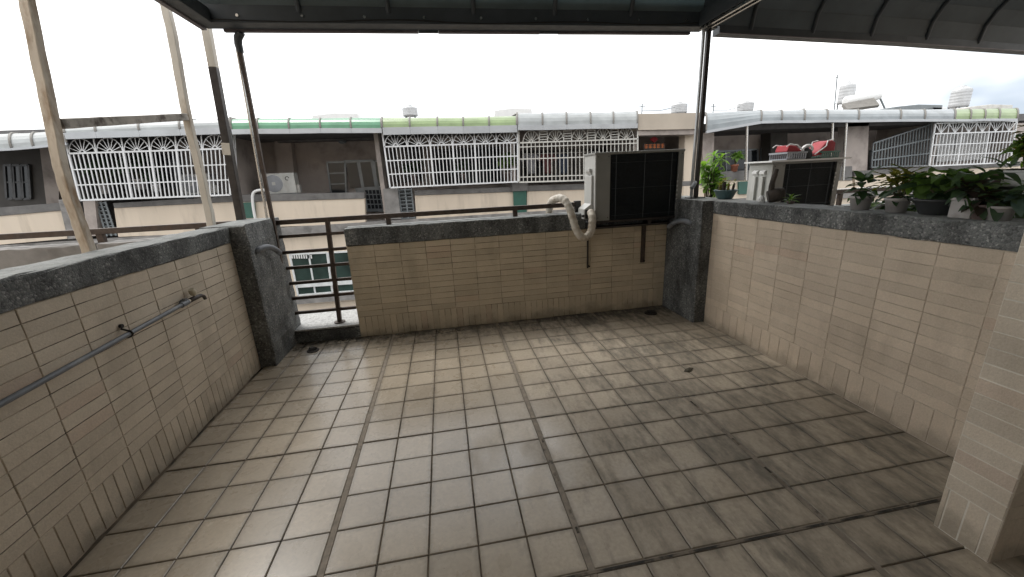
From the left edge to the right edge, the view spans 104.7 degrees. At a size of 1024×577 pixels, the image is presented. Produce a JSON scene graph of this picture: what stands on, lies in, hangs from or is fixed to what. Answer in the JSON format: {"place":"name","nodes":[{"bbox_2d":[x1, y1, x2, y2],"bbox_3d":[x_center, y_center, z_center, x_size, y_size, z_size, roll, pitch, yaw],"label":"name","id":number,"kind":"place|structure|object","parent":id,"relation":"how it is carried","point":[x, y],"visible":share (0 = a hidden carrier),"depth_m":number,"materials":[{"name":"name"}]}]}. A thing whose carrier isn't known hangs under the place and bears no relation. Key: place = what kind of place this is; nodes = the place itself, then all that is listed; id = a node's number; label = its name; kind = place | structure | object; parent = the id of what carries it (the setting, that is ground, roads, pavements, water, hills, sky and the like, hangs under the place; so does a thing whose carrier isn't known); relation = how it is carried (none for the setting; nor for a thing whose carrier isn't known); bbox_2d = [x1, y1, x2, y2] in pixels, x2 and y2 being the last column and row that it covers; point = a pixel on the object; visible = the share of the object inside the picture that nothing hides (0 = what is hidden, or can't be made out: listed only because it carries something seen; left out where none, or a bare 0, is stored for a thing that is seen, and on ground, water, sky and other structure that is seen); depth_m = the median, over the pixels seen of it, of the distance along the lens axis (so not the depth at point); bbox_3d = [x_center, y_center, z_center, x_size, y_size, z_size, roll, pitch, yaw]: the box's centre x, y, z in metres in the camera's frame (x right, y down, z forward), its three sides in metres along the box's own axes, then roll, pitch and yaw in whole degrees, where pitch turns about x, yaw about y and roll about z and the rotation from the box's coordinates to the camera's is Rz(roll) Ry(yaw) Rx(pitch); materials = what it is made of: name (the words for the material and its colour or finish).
{"place":"outdoors","nodes":[
{"label":"outdoors","id":0,"kind":"place"},
{"bbox_2d":[0,0,1023,129],"label":"sky","id":1,"kind":"structure","parent":0,"point":[105,58],"materials":[{"name":"white"}]},
{"bbox_2d":[63,305,1023,576],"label":"floor","id":2,"kind":"structure","parent":0,"point":[615,443],"depth_m":2.09,"materials":[{"name":"tile"}]},
{"bbox_2d":[0,227,260,576],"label":"parapet wall","id":3,"kind":"structure","parent":2,"relation":"on","point":[92,448],"depth_m":1.92,"materials":[{"name":"tile"}]},
{"bbox_2d":[0,298,190,407],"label":"water pipe","id":4,"kind":"object","parent":3,"relation":"attached to","point":[183,302],"visible":1,"depth_m":1.81,"materials":[{"name":"metal"}]},
{"bbox_2d":[188,288,206,301],"bbox_3d":[-2.093,0.044,2.615,0.044,0.108,0.177,-5,16,-9],"label":"water tap","id":5,"kind":"object","parent":4,"relation":"attached to","point":[192,292],"visible":0.84,"depth_m":2.58,"materials":[{"name":"silver metal"}]},
{"bbox_2d":[199,217,300,367],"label":"corner pillar","id":6,"kind":"structure","parent":2,"relation":"on","point":[265,279],"depth_m":3.44,"materials":[{"name":"grey concrete"}]},
{"bbox_2d":[201,28,245,219],"bbox_3d":[-2.547,-1.400,3.508,0.141,1.693,0.066,-5,16,-9],"label":"canopy post","id":7,"kind":"object","parent":6,"relation":"on","point":[228,153],"visible":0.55,"depth_m":3.47,"materials":[{"name":"metal"}]},
{"bbox_2d":[233,30,282,263],"bbox_3d":[-2.205,-0.792,3.607,0.197,2.739,0.070,6,18,29],"label":"canopy post","id":8,"kind":"object","parent":6,"relation":"on","point":[238,36],"visible":0.77,"depth_m":3.44,"materials":[{"name":"grey metal"}]},
{"bbox_2d":[255,244,281,254],"bbox_3d":[-2.121,-0.327,3.432,0.056,0.125,0.316,-1,16,8],"label":"drain spout","id":9,"kind":"object","parent":6,"relation":"attached to","point":[273,248],"visible":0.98,"depth_m":3.41,"materials":[{"name":"grey metal"}]},
{"bbox_2d":[307,347,318,352],"bbox_3d":[-1.897,0.578,3.762,0.108,0.033,0.108,-5,16,-9],"label":"floor drain","id":10,"kind":"object","parent":2,"relation":"on","point":[312,349],"visible":1,"depth_m":3.74,"materials":[{"name":"metal"}]},
{"bbox_2d":[295,309,360,342],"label":"step sill","id":11,"kind":"structure","parent":2,"relation":"on","point":[316,327],"depth_m":4.03,"materials":[{"name":"stone"}]},
{"bbox_2d":[275,200,580,323],"bbox_3d":[-0.741,-0.273,4.122,3.030,1.090,0.110,-5,16,-9],"label":"railing","id":12,"kind":"object","parent":11,"relation":"on","point":[332,264],"visible":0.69,"depth_m":3.94,"materials":[{"name":"brown metal"}]},
{"bbox_2d":[344,212,667,336],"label":"parapet wall","id":13,"kind":"structure","parent":2,"relation":"on","point":[421,276],"depth_m":4.10,"materials":[{"name":"tile"}]},
{"bbox_2d":[586,223,589,267],"bbox_3d":[0.812,-0.440,4.137,0.043,0.486,0.129,-5,16,-9],"label":"wall bracket","id":14,"kind":"object","parent":13,"relation":"attached to","point":[587,249],"depth_m":4.19,"materials":[{"name":"metal"}]},
{"bbox_2d":[578,149,684,228],"bbox_3d":[1.207,-1.034,4.123,1.058,0.742,0.341,-5,16,-9],"label":"air conditioner","id":15,"kind":"object","parent":13,"relation":"on","point":[620,186],"visible":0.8,"depth_m":4.00,"materials":[{"name":"metal"}]},
{"bbox_2d":[546,194,595,241],"bbox_3d":[0.555,-0.739,4.070,0.646,0.468,0.252,12,21,41],"label":"refrigerant pipe","id":16,"kind":"object","parent":15,"relation":"attached to","point":[575,227],"visible":0.93,"depth_m":3.91,"materials":[{"name":"white plastic"}]},
{"bbox_2d":[640,220,650,262],"bbox_3d":[1.431,-0.502,4.230,0.046,0.476,0.129,-5,16,-9],"label":"wall bracket","id":17,"kind":"object","parent":13,"relation":"attached to","point":[643,241],"depth_m":4.27,"materials":[{"name":"brown metal"}]},
{"bbox_2d":[644,310,656,315],"bbox_3d":[1.510,0.255,4.303,0.135,0.034,0.135,-5,16,-9],"label":"floor drain","id":18,"kind":"object","parent":2,"relation":"on","point":[651,312],"visible":1,"depth_m":4.28,"materials":[{"name":"metal"}]},
{"bbox_2d":[662,196,727,322],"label":"corner pillar","id":19,"kind":"structure","parent":2,"relation":"on","point":[687,255],"depth_m":3.98,"materials":[{"name":"grey concrete"}]},
{"bbox_2d":[666,218,691,228],"bbox_3d":[1.698,-0.650,4.003,0.056,0.125,0.316,-10,18,-25],"label":"drain spout","id":20,"kind":"object","parent":19,"relation":"attached to","point":[670,225],"visible":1,"depth_m":3.98,"materials":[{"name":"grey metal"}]},
{"bbox_2d":[685,28,711,198],"bbox_3d":[1.817,-1.664,3.805,0.214,1.556,0.198,-5,16,-9],"label":"canopy post","id":21,"kind":"object","parent":19,"relation":"on","point":[701,92],"visible":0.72,"depth_m":3.83,"materials":[{"name":"metal"}]},
{"bbox_2d":[699,150,732,197],"bbox_3d":[2.171,-1.124,4.236,0.354,0.685,0.379,-5,16,-9],"label":"potted plant","id":22,"kind":"object","parent":19,"relation":"on","point":[710,184],"visible":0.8,"depth_m":4.21,"materials":[{"name":"green plant"}]},
{"bbox_2d":[713,177,737,198],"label":"potted plant","id":23,"kind":"object","parent":19,"relation":"on","point":[722,192],"visible":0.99,"depth_m":3.73,"materials":[{"name":"green plant"}]},
{"bbox_2d":[704,199,1023,457],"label":"parapet wall","id":24,"kind":"structure","parent":2,"relation":"on","point":[890,318],"depth_m":2.39,"materials":[{"name":"tile"}]},
{"bbox_2d":[766,169,785,202],"bbox_3d":[2.136,-0.829,3.188,0.131,0.265,0.112,4,17,21],"label":"driftwood stump","id":25,"kind":"object","parent":24,"relation":"on","point":[773,194],"visible":1,"depth_m":3.17,"materials":[{"name":"brown wood"}]},
{"bbox_2d":[784,193,798,203],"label":"potted plant","id":26,"kind":"object","parent":24,"relation":"on","point":[790,201],"visible":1,"depth_m":3.04,"materials":[{"name":"green plant"}]},
{"bbox_2d":[843,165,883,209],"bbox_3d":[2.190,-0.629,2.475,0.202,0.265,0.218,7,19,31],"label":"potted plant","id":27,"kind":"object","parent":24,"relation":"on","point":[861,200],"visible":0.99,"depth_m":2.46,"materials":[{"name":"green plant"}]},
{"bbox_2d":[869,164,930,212],"bbox_3d":[2.218,-0.578,2.277,0.267,0.273,0.255,7,19,31],"label":"potted plant","id":28,"kind":"object","parent":24,"relation":"on","point":[899,201],"visible":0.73,"depth_m":2.27,"materials":[{"name":"green plant"}]},
{"bbox_2d":[875,166,1014,214],"bbox_3d":[2.309,-0.533,2.144,0.578,0.251,0.574,-5,16,-9],"label":"potted plant","id":29,"kind":"object","parent":24,"relation":"on","point":[930,197],"visible":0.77,"depth_m":2.11,"materials":[{"name":"green plant"}]},
{"bbox_2d":[944,168,1021,218],"bbox_3d":[2.278,-0.465,1.947,0.216,0.231,0.562,13,22,43],"label":"potted plant","id":30,"kind":"object","parent":24,"relation":"on","point":[957,199],"visible":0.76,"depth_m":1.94,"materials":[{"name":"green plant"}]},
{"bbox_2d":[958,189,1008,219],"bbox_3d":[2.289,-0.407,1.901,0.164,0.144,0.155,-5,16,-9],"label":"potted plant","id":31,"kind":"object","parent":24,"relation":"on","point":[980,213],"visible":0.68,"depth_m":1.89,"materials":[{"name":"green plant"}]},
{"bbox_2d":[969,185,1023,220],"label":"potted plant","id":32,"kind":"object","parent":24,"relation":"on","point":[1009,207],"visible":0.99,"depth_m":1.82,"materials":[{"name":"green plant"}]},
{"bbox_2d":[934,234,1023,562],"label":"tiled column","id":33,"kind":"structure","parent":2,"relation":"on","point":[980,513],"depth_m":1.47,"materials":[{"name":"tile"}]},
{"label":"roof terrace slab","id":34,"kind":"structure","parent":0,"visible":0},
{"bbox_2d":[312,113,362,117],"bbox_3d":[-5.834,-5.210,13.446,1.578,1.295,0.900,-5,16,-9],"label":"roof box","id":35,"kind":"object","parent":34,"relation":"on","point":[341,115],"visible":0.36,"depth_m":12.88,"materials":[{"name":"white plastic"}]},
{"bbox_2d":[402,105,417,117],"bbox_3d":[-3.955,-6.244,15.654,0.591,1.891,0.591,-5,16,-9],"label":"water tank","id":36,"kind":"object","parent":34,"relation":"on","point":[409,111],"visible":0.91,"depth_m":15.26,"materials":[{"name":"metal"}]},
{"bbox_2d":[492,108,531,116],"bbox_3d":[-0.008,-5.762,14.335,1.486,1.316,0.900,-5,16,-9],"label":"roof box","id":37,"kind":"object","parent":34,"relation":"on","point":[507,112],"visible":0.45,"depth_m":13.75,"materials":[{"name":"white plastic"}]},
{"bbox_2d":[671,101,687,112],"bbox_3d":[7.313,-7.248,17.390,0.676,1.802,0.676,-5,16,-9],"label":"water tank","id":38,"kind":"object","parent":34,"relation":"on","point":[680,106],"visible":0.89,"depth_m":16.97,"materials":[{"name":"metal"}]},
{"bbox_2d":[737,100,753,110],"bbox_3d":[10.485,-7.538,17.877,0.684,1.791,0.684,-5,16,-9],"label":"water tank","id":39,"kind":"object","parent":34,"relation":"on","point":[746,105],"visible":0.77,"depth_m":17.46,"materials":[{"name":"metal"}]},
{"bbox_2d":[834,75,839,109],"bbox_3d":[13.240,-7.501,16.274,0.364,2.346,0.038,-5,16,-9],"label":"antenna pole","id":40,"kind":"object","parent":34,"relation":"on","point":[837,77],"visible":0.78,"depth_m":16.10,"materials":[{"name":"grey metal"}]},
{"bbox_2d":[836,81,856,109],"bbox_3d":[15.591,-8.358,18.562,0.643,2.508,0.643,-5,16,-9],"label":"water tank","id":41,"kind":"object","parent":34,"relation":"on","point":[847,88],"visible":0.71,"depth_m":18.15,"materials":[{"name":"metal"}]},
{"bbox_2d":[841,91,885,109],"bbox_3d":[15.846,-7.877,17.804,2.932,1.957,1.020,-5,16,-9],"label":"solar water heater","id":42,"kind":"object","parent":34,"relation":"on","point":[867,100],"visible":0.81,"depth_m":17.50,"materials":[{"name":"white metal"}]},
{"bbox_2d":[878,104,942,109],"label":"roof shed","id":43,"kind":"structure","parent":34,"relation":"on","point":[916,107],"depth_m":16.39,"materials":[{"name":"grey paint"}]},
{"bbox_2d":[947,85,972,108],"bbox_3d":[22.067,-8.834,19.588,0.756,2.248,0.756,-5,16,-9],"label":"water tank","id":44,"kind":"object","parent":34,"relation":"on","point":[960,96],"visible":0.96,"depth_m":19.21,"materials":[{"name":"metal"}]},
{"bbox_2d":[956,104,1012,109],"bbox_3d":[20.608,-7.537,17.528,2.575,1.024,0.900,-5,16,-9],"label":"roof tube","id":45,"kind":"object","parent":34,"relation":"on","point":[989,106],"visible":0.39,"depth_m":16.97,"materials":[{"name":"white paint"}]},
{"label":"house front wall","id":46,"kind":"structure","parent":0,"visible":0},
{"bbox_2d":[154,0,761,34],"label":"terrace canopy","id":47,"kind":"object","parent":46,"relation":"attached to","point":[704,14],"visible":1,"depth_m":3.30,"materials":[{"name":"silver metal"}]},
{"bbox_2d":[211,18,697,24],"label":"beam","id":48,"kind":"structure","parent":47,"relation":"attached to","point":[447,21],"depth_m":3.27,"materials":[{"name":"grey metal"}]},
{"bbox_2d":[712,0,1023,54],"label":"neighbour canopy","id":49,"kind":"object","parent":46,"relation":"attached to","point":[991,26],"visible":0.98,"depth_m":3.95,"materials":[{"name":"grey metal"}]},
{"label":"neighbour terrace floor slab","id":50,"kind":"structure","parent":0,"visible":0},
{"bbox_2d":[0,237,157,269],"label":"neighbour parapet","id":51,"kind":"structure","parent":50,"relation":"on","point":[17,256],"depth_m":3.38,"materials":[{"name":"beige concrete"}]},
{"bbox_2d":[0,221,230,242],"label":"railing","id":52,"kind":"object","parent":51,"relation":"on","point":[100,234],"visible":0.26,"depth_m":3.53,"materials":[{"name":"brown metal"}]},
{"bbox_2d":[18,0,215,252],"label":"timber frame","id":53,"kind":"object","parent":51,"relation":"on","point":[55,124],"visible":0.92,"depth_m":2.13,"materials":[{"name":"beige paint"}]},
{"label":"terrace floor slab","id":54,"kind":"structure","parent":0,"visible":0},
{"bbox_2d":[870,202,914,208],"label":"potted plant","id":55,"kind":"object","parent":54,"relation":"on","point":[873,205],"visible":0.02,"depth_m":2.78,"materials":[{"name":"green plant"}]},
{"bbox_2d":[871,188,916,211],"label":"potted plant","id":56,"kind":"object","parent":54,"relation":"on","point":[911,208],"visible":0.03,"depth_m":2.49,"materials":[{"name":"green plant"}]},
{"bbox_2d":[834,193,1022,208],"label":"neighbour parapet","id":57,"kind":"structure","parent":54,"relation":"on","point":[848,205],"depth_m":4.71,"materials":[{"name":"white concrete"}]},
{"bbox_2d":[746,159,842,205],"bbox_3d":[3.212,-1.192,4.553,0.901,0.519,0.352,-5,16,-9],"label":"air conditioner","id":58,"kind":"object","parent":57,"relation":"on","point":[812,182],"visible":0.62,"depth_m":4.42,"materials":[{"name":"metal"}]},
{"bbox_2d":[744,157,851,163],"bbox_3d":[3.214,-1.448,4.466,0.985,0.017,0.410,-5,16,-9],"label":"cover board","id":59,"kind":"object","parent":58,"relation":"on","point":[798,160],"visible":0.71,"depth_m":4.29,"materials":[{"name":"white plastic"}]},
{"bbox_2d":[769,151,807,160],"bbox_3d":[3.095,-1.487,4.440,0.256,0.082,0.256,-5,16,-9],"label":"basket","id":60,"kind":"object","parent":59,"relation":"on","point":[780,156],"visible":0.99,"depth_m":4.34,"materials":[{"name":"grey plastic"}]},
{"bbox_2d":[772,144,803,152],"bbox_3d":[3.074,-1.563,4.399,0.226,0.084,0.202,-5,16,-9],"label":"toy","id":61,"kind":"object","parent":60,"relation":"in","point":[786,148],"visible":0.96,"depth_m":4.33,"materials":[{"name":"red plastic"}]},
{"bbox_2d":[791,144,813,158],"bbox_3d":[3.262,-1.539,4.455,0.218,0.159,0.195,-5,16,-9],"label":"toy","id":62,"kind":"object","parent":59,"relation":"on","point":[809,150],"visible":0.64,"depth_m":4.38,"materials":[{"name":"white plastic"}]},
{"bbox_2d":[810,139,835,155],"bbox_3d":[3.457,-1.587,4.461,0.263,0.176,0.202,-5,16,-9],"label":"toy","id":63,"kind":"object","parent":59,"relation":"on","point":[827,145],"visible":0.76,"depth_m":4.39,"materials":[{"name":"red plastic"}]},
{"bbox_2d":[810,150,840,158],"bbox_3d":[3.519,-1.523,4.505,0.236,0.075,0.256,-5,16,-9],"label":"basket","id":64,"kind":"object","parent":59,"relation":"on","point":[826,156],"visible":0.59,"depth_m":4.39,"materials":[{"name":"green plastic"}]},
{"bbox_2d":[835,186,895,204],"bbox_3d":[5.358,-1.227,4.948,3.280,0.193,0.050,-5,16,-9],"label":"railing","id":65,"kind":"object","parent":57,"relation":"on","point":[839,193],"visible":0.23,"depth_m":4.72,"materials":[{"name":"grey metal"}]},
{"bbox_2d":[984,183,1023,218],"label":"potted plant","id":66,"kind":"object","parent":54,"relation":"on","point":[996,186],"visible":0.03,"depth_m":2.10,"materials":[{"name":"green plant"}]},
{"bbox_2d":[997,186,1016,189],"bbox_3d":[2.789,0.085,2.348,0.320,1.354,0.404,-5,16,-9],"label":"plant stand","id":67,"kind":"object","parent":54,"relation":"on","point":[1006,187],"visible":0.02,"depth_m":2.09,"materials":[{"name":"metal"}]},
{"bbox_2d":[983,156,1021,184],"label":"potted plant","id":68,"kind":"object","parent":67,"relation":"on","point":[1013,162],"visible":0.37,"depth_m":2.19,"materials":[{"name":"green plant"}]},
{"bbox_2d":[997,125,1023,185],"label":"potted plant","id":69,"kind":"object","parent":67,"relation":"on","point":[1016,147],"visible":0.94,"depth_m":2.08,"materials":[{"name":"green plant"}]},
{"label":"alley ground","id":70,"kind":"structure","parent":0,"visible":0},
{"bbox_2d":[0,129,185,247],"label":"row house","id":71,"kind":"structure","parent":70,"relation":"on","point":[31,200],"depth_m":10.42,"materials":[{"name":"paint"}]},
{"bbox_2d":[3,164,13,199],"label":"window","id":72,"kind":"structure","parent":71,"relation":"in","point":[7,174],"depth_m":10.77,"materials":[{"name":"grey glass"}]},
{"bbox_2d":[11,164,21,199],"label":"window","id":73,"kind":"structure","parent":71,"relation":"in","point":[16,184],"depth_m":10.80,"materials":[{"name":"grey glass"}]},
{"bbox_2d":[19,164,32,199],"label":"window","id":74,"kind":"structure","parent":71,"relation":"in","point":[26,174],"depth_m":10.84,"materials":[{"name":"grey glass"}]},
{"bbox_2d":[62,117,312,241],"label":"row house","id":75,"kind":"structure","parent":70,"relation":"on","point":[176,164],"depth_m":9.61,"materials":[{"name":"grey paint"}]},
{"bbox_2d":[77,159,114,193],"bbox_3d":[-9.977,-2.718,9.560,0.795,0.829,0.682,4,17,24],"label":"potted plant","id":76,"kind":"object","parent":75,"relation":"on","point":[98,173],"visible":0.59,"depth_m":9.55,"materials":[{"name":"green plant"}]},
{"bbox_2d":[104,154,157,189],"bbox_3d":[-9.127,-2.859,9.626,0.835,0.867,0.874,2,17,17],"label":"potted plant","id":77,"kind":"object","parent":75,"relation":"on","point":[138,170],"visible":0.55,"depth_m":9.61,"materials":[{"name":"green plant"}]},
{"bbox_2d":[126,152,182,190],"bbox_3d":[-10.239,-3.341,11.293,1.647,1.005,0.060,-5,16,-9],"label":"window","id":78,"kind":"structure","parent":75,"relation":"in","point":[170,153],"depth_m":11.31,"materials":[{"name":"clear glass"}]},
{"bbox_2d":[142,168,169,190],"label":"potted plant","id":79,"kind":"object","parent":75,"relation":"on","point":[160,176],"visible":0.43,"depth_m":9.72,"materials":[{"name":"green plant"}]},
{"bbox_2d":[181,173,220,198],"bbox_3d":[-8.166,-2.119,10.614,0.775,1.836,0.316,-5,16,-9],"label":"air conditioner","id":80,"kind":"object","parent":75,"relation":"on","point":[195,185],"visible":0.34,"depth_m":10.31,"materials":[{"name":"white metal"}]},
{"bbox_2d":[230,117,431,310],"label":"row house","id":81,"kind":"structure","parent":70,"relation":"on","point":[346,161],"depth_m":10.71,"materials":[{"name":"grey paint"}]},
{"bbox_2d":[261,173,301,193],"bbox_3d":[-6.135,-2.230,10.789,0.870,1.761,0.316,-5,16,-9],"label":"air conditioner","id":82,"kind":"object","parent":81,"relation":"on","point":[283,183],"visible":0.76,"depth_m":10.50,"materials":[{"name":"white metal"}]},
{"bbox_2d":[289,252,333,295],"bbox_3d":[-5.417,-0.407,10.731,0.979,1.181,0.060,-5,16,-9],"label":"window","id":83,"kind":"structure","parent":81,"relation":"in","point":[317,257],"depth_m":10.71,"materials":[{"name":"white glass"}]},
{"bbox_2d":[326,161,346,192],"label":"window","id":84,"kind":"structure","parent":81,"relation":"in","point":[336,170],"depth_m":12.11,"materials":[{"name":"grey glass"}]},
{"bbox_2d":[328,251,353,292],"bbox_3d":[-4.340,-0.477,10.904,1.206,1.185,0.060,-5,16,-9],"label":"window","id":85,"kind":"structure","parent":81,"relation":"in","point":[340,256],"depth_m":10.84,"materials":[{"name":"white metal"}]},
{"bbox_2d":[344,159,383,211],"bbox_3d":[-4.567,-3.186,12.336,1.035,1.608,0.065,-5,16,-9],"label":"window","id":86,"kind":"structure","parent":81,"relation":"in","point":[361,173],"depth_m":12.26,"materials":[{"name":"grey glass"}]},
{"bbox_2d":[374,160,380,187],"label":"window","id":87,"kind":"structure","parent":81,"relation":"in","point":[375,161],"depth_m":12.28,"materials":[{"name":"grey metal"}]},
{"bbox_2d":[380,116,539,222],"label":"row house","id":88,"kind":"structure","parent":70,"relation":"on","point":[481,145],"depth_m":10.78,"materials":[{"name":"grey paint"}]},
{"bbox_2d":[392,142,422,181],"bbox_3d":[-3.233,-3.940,12.368,0.877,1.164,0.060,-5,16,-9],"label":"window","id":89,"kind":"structure","parent":88,"relation":"in","point":[394,148],"depth_m":12.33,"materials":[{"name":"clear glass"}]},
{"bbox_2d":[400,158,423,181],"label":"potted plant","id":90,"kind":"object","parent":88,"relation":"on","point":[412,169],"visible":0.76,"depth_m":10.68,"materials":[{"name":"green plant"}]},
{"bbox_2d":[453,160,470,179],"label":"potted plant","id":91,"kind":"object","parent":88,"relation":"on","point":[459,166],"visible":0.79,"depth_m":10.93,"materials":[{"name":"green plant"}]},
{"bbox_2d":[432,146,516,184],"bbox_3d":[-1.172,-3.939,12.737,2.759,1.137,0.060,-5,16,-9],"label":"window","id":92,"kind":"structure","parent":88,"relation":"in","point":[489,166],"depth_m":12.69,"materials":[{"name":"grey glass"}]},
{"bbox_2d":[496,152,516,180],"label":"potted plant","id":93,"kind":"object","parent":88,"relation":"on","point":[504,165],"visible":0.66,"depth_m":10.91,"materials":[{"name":"green plant"}]},
{"bbox_2d":[512,110,641,214],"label":"row house","id":94,"kind":"structure","parent":70,"relation":"on","point":[571,132],"depth_m":10.87,"materials":[{"name":"grey paint"}]},
{"bbox_2d":[523,151,598,154],"bbox_3d":[1.476,-3.971,11.569,2.330,0.049,0.028,-5,16,-9],"label":"drying pole","id":95,"kind":"object","parent":94,"relation":"attached to","point":[560,152],"visible":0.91,"depth_m":11.55,"materials":[{"name":"silver metal"}]},
{"bbox_2d":[521,154,538,173],"bbox_3d":[0.551,-3.622,11.498,0.600,0.550,0.066,-5,16,-9],"label":"garment","id":96,"kind":"object","parent":95,"relation":"hanging from","point":[529,164],"visible":0.71,"depth_m":11.49,"materials":[{"name":"grey fabric"}]},
{"bbox_2d":[540,154,556,173],"bbox_3d":[1.044,-3.649,11.579,0.600,0.550,0.066,-5,16,-9],"label":"garment","id":97,"kind":"object","parent":95,"relation":"hanging from","point":[545,164],"visible":0.66,"depth_m":11.57,"materials":[{"name":"red fabric"}]},
{"bbox_2d":[557,154,568,173],"bbox_3d":[1.510,-3.675,11.655,0.343,0.550,0.066,-5,16,-9],"label":"garment","id":98,"kind":"object","parent":95,"relation":"hanging from","point":[561,165],"visible":0.69,"depth_m":11.65,"materials":[{"name":"blue fabric"}]},
{"bbox_2d":[520,148,605,183],"bbox_3d":[2.091,-4.098,13.276,3.653,1.130,0.060,-5,16,-9],"label":"window","id":99,"kind":"structure","parent":94,"relation":"in","point":[589,149],"depth_m":13.19,"materials":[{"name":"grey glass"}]},
{"bbox_2d":[604,113,703,196],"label":"row house","id":100,"kind":"structure","parent":70,"relation":"on","point":[661,131],"depth_m":11.27,"materials":[{"name":"beige paint"}]},
{"bbox_2d":[701,108,956,204],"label":"row house","id":101,"kind":"structure","parent":70,"relation":"on","point":[867,141],"depth_m":12.82,"materials":[{"name":"grey paint"}]},
{"bbox_2d":[714,148,758,170],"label":"window","id":102,"kind":"structure","parent":101,"relation":"in","point":[753,154],"depth_m":14.21,"materials":[{"name":"grey metal"}]},
{"bbox_2d":[729,151,744,171],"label":"potted plant","id":103,"kind":"object","parent":101,"relation":"on","point":[737,156],"visible":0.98,"depth_m":11.87,"materials":[{"name":"green plant"}]},
{"bbox_2d":[869,150,874,168],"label":"window","id":104,"kind":"structure","parent":101,"relation":"in","point":[870,152],"depth_m":15.09,"materials":[{"name":"black glass"}]},
{"bbox_2d":[914,108,1023,178],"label":"row house","id":105,"kind":"structure","parent":70,"relation":"on","point":[970,137],"depth_m":13.04,"materials":[{"name":"grey paint"}]},
{"bbox_2d":[935,133,990,161],"bbox_3d":[18.366,-5.650,15.755,3.746,1.022,0.060,-5,16,-9],"label":"window","id":106,"kind":"structure","parent":105,"relation":"in","point":[976,134],"depth_m":15.66,"materials":[{"name":"grey glass"}]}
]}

